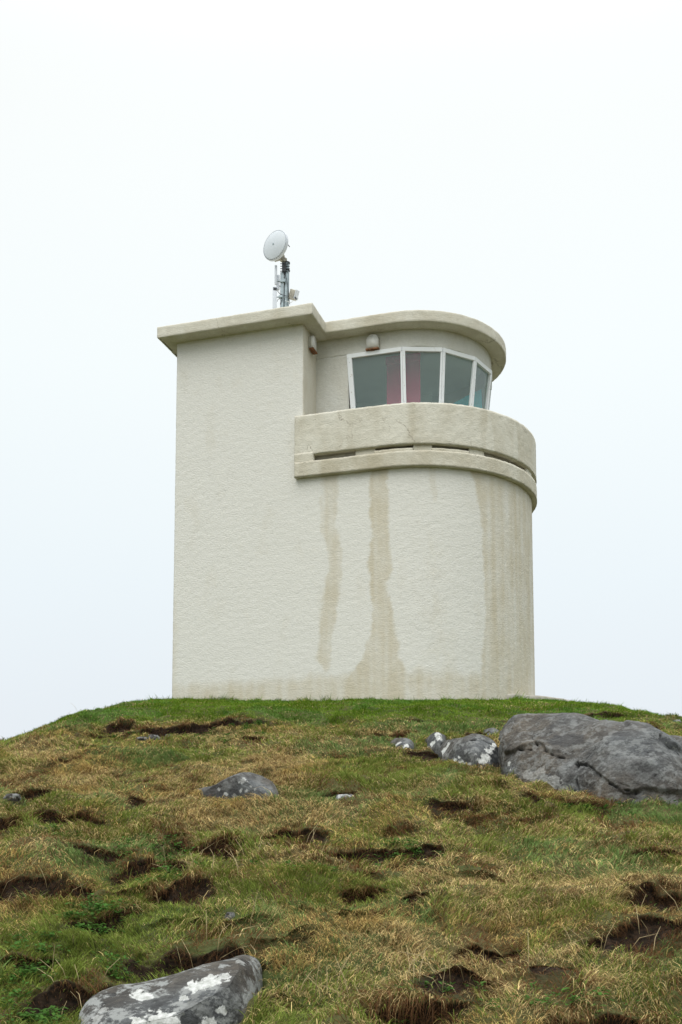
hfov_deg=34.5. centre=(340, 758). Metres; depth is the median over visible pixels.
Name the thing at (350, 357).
window
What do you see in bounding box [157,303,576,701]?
lookout tower
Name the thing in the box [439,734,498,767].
boulder
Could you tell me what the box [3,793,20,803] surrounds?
stone
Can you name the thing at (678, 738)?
boulder
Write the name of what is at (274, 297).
panel antenna
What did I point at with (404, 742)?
rock
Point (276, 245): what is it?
satellite dish
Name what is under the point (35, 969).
ground cover
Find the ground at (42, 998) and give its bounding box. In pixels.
[0,699,681,1023]
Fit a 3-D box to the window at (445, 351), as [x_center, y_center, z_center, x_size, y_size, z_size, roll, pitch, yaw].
[1.967,-6.390,18.633,0.672,1.016,0.180,3,-6,-30]
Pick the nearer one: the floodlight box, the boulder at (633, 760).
the boulder at (633, 760)
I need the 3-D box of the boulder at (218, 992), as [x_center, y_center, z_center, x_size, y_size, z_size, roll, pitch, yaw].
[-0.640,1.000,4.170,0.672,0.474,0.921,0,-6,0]
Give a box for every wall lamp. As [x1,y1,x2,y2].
[308,335,317,354]
[365,334,379,350]
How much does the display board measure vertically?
1.918 m
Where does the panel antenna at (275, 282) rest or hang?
attached to the antenna mast
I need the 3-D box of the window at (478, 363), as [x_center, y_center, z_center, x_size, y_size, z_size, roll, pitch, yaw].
[2.409,-6.350,19.040,0.181,1.016,0.623,-4,-7,33]
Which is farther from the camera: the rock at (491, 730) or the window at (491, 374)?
the window at (491, 374)
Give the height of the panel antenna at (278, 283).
0.272 m
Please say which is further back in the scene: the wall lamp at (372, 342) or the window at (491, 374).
the window at (491, 374)
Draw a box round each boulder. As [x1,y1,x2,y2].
[79,955,262,1023]
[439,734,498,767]
[498,713,681,805]
[671,735,681,744]
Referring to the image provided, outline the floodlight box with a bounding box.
[288,289,299,300]
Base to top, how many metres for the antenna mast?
1.361 m
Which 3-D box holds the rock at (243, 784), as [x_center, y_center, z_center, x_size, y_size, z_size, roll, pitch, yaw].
[-0.808,0.358,8.305,0.838,0.496,0.544,-2,-6,21]
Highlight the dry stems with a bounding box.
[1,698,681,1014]
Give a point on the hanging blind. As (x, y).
(413, 377)
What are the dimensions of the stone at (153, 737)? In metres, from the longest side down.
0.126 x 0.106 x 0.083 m
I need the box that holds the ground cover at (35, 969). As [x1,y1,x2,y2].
[0,714,680,1023]
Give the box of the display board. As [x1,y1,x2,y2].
[453,389,481,407]
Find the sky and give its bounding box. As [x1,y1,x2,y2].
[0,0,681,739]
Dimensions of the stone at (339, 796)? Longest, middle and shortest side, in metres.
0.174 x 0.142 x 0.080 m
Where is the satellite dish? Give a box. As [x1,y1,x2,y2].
[263,230,289,272]
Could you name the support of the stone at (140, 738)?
on the ground at (42, 998)
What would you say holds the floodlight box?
attached to the antenna mast
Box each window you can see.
[347,347,402,408]
[402,347,442,402]
[441,348,474,405]
[472,357,491,409]
[488,374,491,409]
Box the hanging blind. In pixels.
[385,352,420,403]
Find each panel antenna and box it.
[273,286,276,308]
[274,265,276,284]
[276,275,279,290]
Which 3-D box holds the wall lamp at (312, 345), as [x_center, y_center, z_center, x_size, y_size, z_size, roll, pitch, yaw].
[-0.478,-7.030,18.600,0.098,0.297,0.234,-2,-6,17]
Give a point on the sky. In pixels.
(513, 167)
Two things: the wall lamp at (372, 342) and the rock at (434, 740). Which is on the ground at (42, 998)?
the rock at (434, 740)
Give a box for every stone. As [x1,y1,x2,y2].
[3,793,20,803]
[136,737,147,740]
[148,735,159,740]
[225,912,234,920]
[336,794,353,799]
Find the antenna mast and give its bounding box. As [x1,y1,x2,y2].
[277,261,297,306]
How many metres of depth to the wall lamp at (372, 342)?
18.53 m
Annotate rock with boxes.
[197,772,278,799]
[390,738,413,749]
[425,732,445,757]
[483,728,498,735]
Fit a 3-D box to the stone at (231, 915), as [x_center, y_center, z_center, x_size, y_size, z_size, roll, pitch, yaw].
[-0.525,0.745,5.167,0.040,0.046,0.050,-4,-7,35]
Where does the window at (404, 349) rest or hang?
in the lookout tower

